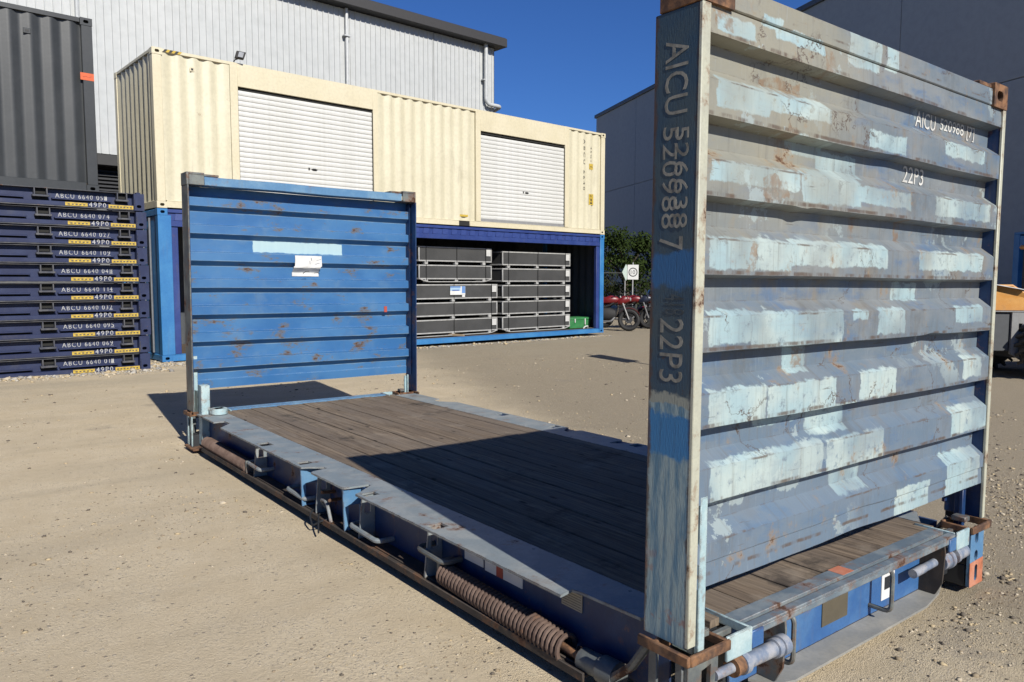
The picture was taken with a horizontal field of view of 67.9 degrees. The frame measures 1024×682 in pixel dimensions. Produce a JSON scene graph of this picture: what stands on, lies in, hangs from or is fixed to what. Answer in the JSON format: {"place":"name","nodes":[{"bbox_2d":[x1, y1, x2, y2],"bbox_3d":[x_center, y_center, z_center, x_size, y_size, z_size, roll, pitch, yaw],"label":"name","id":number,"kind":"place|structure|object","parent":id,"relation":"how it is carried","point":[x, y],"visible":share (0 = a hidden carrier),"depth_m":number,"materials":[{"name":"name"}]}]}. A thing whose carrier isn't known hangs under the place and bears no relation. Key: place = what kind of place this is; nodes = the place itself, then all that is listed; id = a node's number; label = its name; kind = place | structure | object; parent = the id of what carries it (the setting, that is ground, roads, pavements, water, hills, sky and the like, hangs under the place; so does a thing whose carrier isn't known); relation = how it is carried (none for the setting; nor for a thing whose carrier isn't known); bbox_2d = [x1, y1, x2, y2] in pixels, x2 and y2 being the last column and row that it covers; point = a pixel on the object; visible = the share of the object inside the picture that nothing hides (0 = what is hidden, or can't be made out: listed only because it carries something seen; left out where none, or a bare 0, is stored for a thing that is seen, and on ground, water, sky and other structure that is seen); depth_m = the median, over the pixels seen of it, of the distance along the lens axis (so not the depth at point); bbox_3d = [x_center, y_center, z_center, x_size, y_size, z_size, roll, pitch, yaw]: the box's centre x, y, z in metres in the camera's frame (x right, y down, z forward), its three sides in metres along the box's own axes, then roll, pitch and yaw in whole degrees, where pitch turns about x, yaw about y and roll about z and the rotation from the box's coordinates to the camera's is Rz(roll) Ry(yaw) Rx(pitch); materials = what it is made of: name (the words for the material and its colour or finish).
{"place":"outdoors","nodes":[
{"label":"outdoors","id":0,"kind":"place"},
{"bbox_2d":[0,307,1023,681],"bbox_3d":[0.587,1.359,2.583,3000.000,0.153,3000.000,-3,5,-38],"label":"ground","id":1,"kind":"structure","parent":0,"point":[218,613],"depth_m":4.43,"materials":[{"name":"beige gravel"}]},
{"bbox_2d":[0,352,150,377],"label":"platform","id":2,"kind":"structure","parent":1,"relation":"on","point":[66,365],"depth_m":12.42,"materials":[{"name":"blue paint"}]},
{"bbox_2d":[0,335,149,360],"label":"platform","id":3,"kind":"structure","parent":2,"relation":"on","point":[41,348],"depth_m":12.40,"materials":[{"name":"blue paint"}]},
{"bbox_2d":[0,317,150,340],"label":"platform","id":4,"kind":"structure","parent":3,"relation":"on","point":[40,329],"depth_m":12.38,"materials":[{"name":"blue paint"}]},
{"bbox_2d":[0,300,148,321],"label":"platform","id":5,"kind":"structure","parent":4,"relation":"on","point":[46,310],"depth_m":12.38,"materials":[{"name":"blue paint"}]},
{"bbox_2d":[0,282,149,301],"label":"platform","id":6,"kind":"structure","parent":5,"relation":"on","point":[20,292],"depth_m":12.35,"materials":[{"name":"blue paint"}]},
{"bbox_2d":[0,263,149,281],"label":"platform","id":7,"kind":"structure","parent":6,"relation":"on","point":[64,273],"depth_m":12.32,"materials":[{"name":"blue paint"}]},
{"bbox_2d":[0,244,146,264],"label":"platform","id":8,"kind":"structure","parent":7,"relation":"on","point":[44,254],"depth_m":12.33,"materials":[{"name":"blue paint"}]},
{"bbox_2d":[0,224,146,246],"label":"platform","id":9,"kind":"structure","parent":8,"relation":"on","point":[43,235],"depth_m":12.32,"materials":[{"name":"blue paint"}]},
{"bbox_2d":[0,204,146,229],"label":"platform","id":10,"kind":"structure","parent":9,"relation":"on","point":[48,216],"depth_m":12.30,"materials":[{"name":"blue paint"}]},
{"bbox_2d":[0,184,144,211],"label":"platform","id":11,"kind":"structure","parent":10,"relation":"on","point":[48,197],"depth_m":12.26,"materials":[{"name":"blue paint"}]},
{"bbox_2d":[0,1,98,190],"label":"shipping container","id":12,"kind":"object","parent":11,"relation":"on","point":[48,139],"visible":0.8,"depth_m":12.05,"materials":[{"name":"grey metal"}]},
{"bbox_2d":[0,0,506,282],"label":"warehouse","id":13,"kind":"structure","parent":1,"relation":"on","point":[370,44],"depth_m":23.79,"materials":[{"name":"metal"}]},
{"bbox_2d":[0,335,609,381],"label":"rubble","id":14,"kind":"object","parent":1,"relation":"on","point":[156,364],"visible":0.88,"depth_m":12.80,"materials":[{"name":"stone"}]},
{"bbox_2d":[122,208,604,361],"bbox_3d":[-2.710,-1.403,18.845,12.222,2.810,2.438,-4,6,-42],"label":"shipping container","id":15,"kind":"object","parent":1,"relation":"on","point":[164,247],"visible":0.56,"depth_m":19.11,"materials":[{"name":"blue metal"}]},
{"bbox_2d":[126,216,159,353],"bbox_3d":[-7.232,-1.086,14.822,0.100,2.570,2.108,-4,6,-42],"label":"end door","id":16,"kind":"structure","parent":15,"relation":"in","point":[154,338],"depth_m":14.24,"materials":[{"name":"blue paint"}]},
{"bbox_2d":[114,46,605,234],"bbox_3d":[-2.696,-4.235,18.628,12.192,2.847,2.438,-4,6,-42],"label":"shipping container","id":17,"kind":"object","parent":15,"relation":"on","point":[178,113],"visible":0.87,"depth_m":16.30,"materials":[{"name":"beige metal"}]},
{"bbox_2d":[233,51,245,61],"bbox_3d":[-5.218,-5.425,14.530,0.264,0.206,0.123,1,4,3],"label":"floodlight","id":18,"kind":"object","parent":17,"relation":"attached to","point":[239,55],"visible":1,"depth_m":14.50,"materials":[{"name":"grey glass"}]},
{"bbox_2d":[238,90,372,200],"bbox_3d":[-4.183,-3.814,15.745,2.974,2.219,0.047,-4,6,-42],"label":"roller door","id":19,"kind":"structure","parent":17,"relation":"in","point":[353,170],"depth_m":15.65,"materials":[{"name":"white paint"}]},
{"bbox_2d":[481,135,563,226],"bbox_3d":[0.317,-4.091,19.758,2.939,2.122,0.047,-4,6,-42],"label":"roller door","id":20,"kind":"structure","parent":17,"relation":"in","point":[524,193],"depth_m":19.70,"materials":[{"name":"white paint"}]},
{"bbox_2d":[437,333,464,336],"bbox_3d":[-1.513,-0.157,18.832,0.705,0.070,0.070,2,5,17],"label":"timber offcut","id":21,"kind":"object","parent":15,"relation":"in","point":[463,335],"visible":0.78,"depth_m":18.79,"materials":[{"name":"brown wood"}]},
{"bbox_2d":[417,315,496,337],"bbox_3d":[-1.943,-0.394,19.401,2.840,0.422,1.586,-4,6,-42],"label":"crate","id":22,"kind":"object","parent":15,"relation":"in","point":[441,324],"visible":0.58,"depth_m":18.99,"materials":[{"name":"grey metal"}]},
{"bbox_2d":[417,300,496,318],"bbox_3d":[-1.951,-0.809,19.378,2.840,0.420,1.560,-4,6,-42],"label":"crate","id":23,"kind":"object","parent":22,"relation":"on","point":[437,308],"visible":0.6,"depth_m":18.93,"materials":[{"name":"grey metal"}]},
{"bbox_2d":[417,284,496,301],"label":"crate","id":24,"kind":"object","parent":23,"relation":"on","point":[454,292],"visible":0.61,"depth_m":18.81,"materials":[{"name":"grey metal"}]},
{"bbox_2d":[416,264,491,281],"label":"crate","id":25,"kind":"object","parent":24,"relation":"on","point":[426,272],"visible":0.83,"depth_m":18.75,"materials":[{"name":"grey metal"}]},
{"bbox_2d":[416,246,491,264],"bbox_3d":[-1.878,-2.150,19.332,2.270,0.440,1.564,-4,6,-42],"label":"crate","id":26,"kind":"object","parent":25,"relation":"on","point":[451,255],"visible":0.73,"depth_m":18.75,"materials":[{"name":"grey metal"}]},
{"bbox_2d":[469,313,569,331],"bbox_3d":[0.190,-0.544,21.300,2.540,0.422,1.586,-4,6,-42],"label":"crate","id":27,"kind":"object","parent":15,"relation":"in","point":[527,320],"visible":0.81,"depth_m":20.74,"materials":[{"name":"grey metal"}]},
{"bbox_2d":[478,299,569,316],"bbox_3d":[0.184,-0.951,21.275,2.540,0.425,1.564,-4,6,-42],"label":"crate","id":28,"kind":"object","parent":27,"relation":"on","point":[521,306],"visible":0.75,"depth_m":20.69,"materials":[{"name":"grey metal"}]},
{"bbox_2d":[472,284,569,300],"bbox_3d":[0.184,-1.373,21.241,2.540,0.420,1.564,-4,6,-42],"label":"crate","id":29,"kind":"object","parent":28,"relation":"on","point":[534,291],"visible":0.81,"depth_m":20.59,"materials":[{"name":"grey metal"}]},
{"bbox_2d":[466,268,569,283],"bbox_3d":[0.185,-1.801,21.207,2.540,0.430,1.564,-4,6,-42],"label":"crate","id":30,"kind":"object","parent":29,"relation":"on","point":[509,275],"visible":0.84,"depth_m":20.50,"materials":[{"name":"grey metal"}]},
{"bbox_2d":[466,251,569,268],"bbox_3d":[0.185,-2.235,21.172,2.540,0.440,1.564,-4,6,-42],"label":"crate","id":31,"kind":"object","parent":30,"relation":"on","point":[507,259],"visible":0.81,"depth_m":20.50,"materials":[{"name":"grey metal"}]},
{"bbox_2d":[558,316,590,328],"bbox_3d":[1.817,-0.527,22.124,0.924,0.339,0.604,-4,6,-42],"label":"toolbox","id":32,"kind":"object","parent":15,"relation":"on","point":[579,322],"visible":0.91,"depth_m":21.95,"materials":[{"name":"green paint"}]},
{"bbox_2d":[181,0,1007,681],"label":"flat rack","id":33,"kind":"object","parent":1,"relation":"on","point":[827,196],"visible":1,"depth_m":3.37,"materials":[{"name":"blue metal"}]},
{"bbox_2d":[603,286,639,330],"bbox_3d":[2.950,-1.036,24.300,2.273,1.415,0.861,1,-5,10],"label":"motorcycle","id":34,"kind":"object","parent":1,"relation":"on","point":[609,314],"visible":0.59,"depth_m":24.10,"materials":[{"name":"red metal"}]},
{"bbox_2d":[622,265,627,304],"bbox_3d":[4.907,-2.108,33.025,0.075,2.440,0.640,4,6,38],"label":"diamond sign","id":35,"kind":"object","parent":1,"relation":"on","point":[624,272],"visible":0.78,"depth_m":32.93,"materials":[{"name":"metal"}]},
{"bbox_2d":[603,275,650,314],"bbox_3d":[4.817,-2.066,34.860,5.873,2.099,1.634,0,4,0],"label":"shrub","id":36,"kind":"object","parent":1,"relation":"on","point":[608,282],"visible":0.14,"depth_m":34.62,"materials":[{"name":"green plant"}]},
{"bbox_2d":[603,285,650,328],"bbox_3d":[3.908,-1.144,25.811,2.272,1.415,0.861,2,-4,24],"label":"motorcycle","id":37,"kind":"object","parent":1,"relation":"on","point":[643,300],"visible":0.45,"depth_m":25.55,"materials":[{"name":"red metal"}]},
{"bbox_2d":[604,272,650,315],"bbox_3d":[5.568,-2.018,34.149,9.868,2.100,0.060,0,4,1],"label":"wire fence","id":38,"kind":"object","parent":1,"relation":"on","point":[621,285],"visible":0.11,"depth_m":34.12,"materials":[{"name":"grey metal"}]},
{"bbox_2d":[604,225,651,304],"bbox_3d":[5.355,-3.255,36.142,5.331,4.286,4.991,-3,5,-38],"label":"tree","id":39,"kind":"object","parent":1,"relation":"on","point":[638,246],"visible":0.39,"depth_m":34.48,"materials":[{"name":"green plant"}]},
{"bbox_2d":[627,262,638,306],"bbox_3d":[5.242,-2.150,33.081,0.480,2.520,0.074,0,4,0],"label":"speed sign","id":40,"kind":"object","parent":1,"relation":"on","point":[632,272],"visible":0.98,"depth_m":32.98,"materials":[{"name":"metal"}]},
{"bbox_2d":[634,285,650,326],"bbox_3d":[5.298,-1.160,26.136,2.272,1.415,0.861,0,13,-8],"label":"motorcycle","id":41,"kind":"object","parent":1,"relation":"on","point":[641,308],"visible":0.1,"depth_m":26.00,"materials":[{"name":"black metal"}]},
{"bbox_2d":[594,0,1023,307],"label":"warehouse","id":42,"kind":"structure","parent":1,"relation":"on","point":[975,40],"depth_m":24.96,"materials":[{"name":"grey metal"}]},
{"bbox_2d":[992,245,1023,370],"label":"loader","id":43,"kind":"object","parent":1,"relation":"on","point":[1009,330],"visible":0.24,"depth_m":12.97,"materials":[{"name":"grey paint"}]},
{"bbox_2d":[1011,232,1023,287],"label":"shipping container","id":44,"kind":"object","parent":1,"relation":"on","point":[1017,267],"visible":0.48,"depth_m":18.63,"materials":[{"name":"blue metal"}]},
{"bbox_2d":[372,0,810,131],"label":"sky","id":45,"kind":"structure","parent":0,"point":[563,62],"materials":[{"name":"blue"}]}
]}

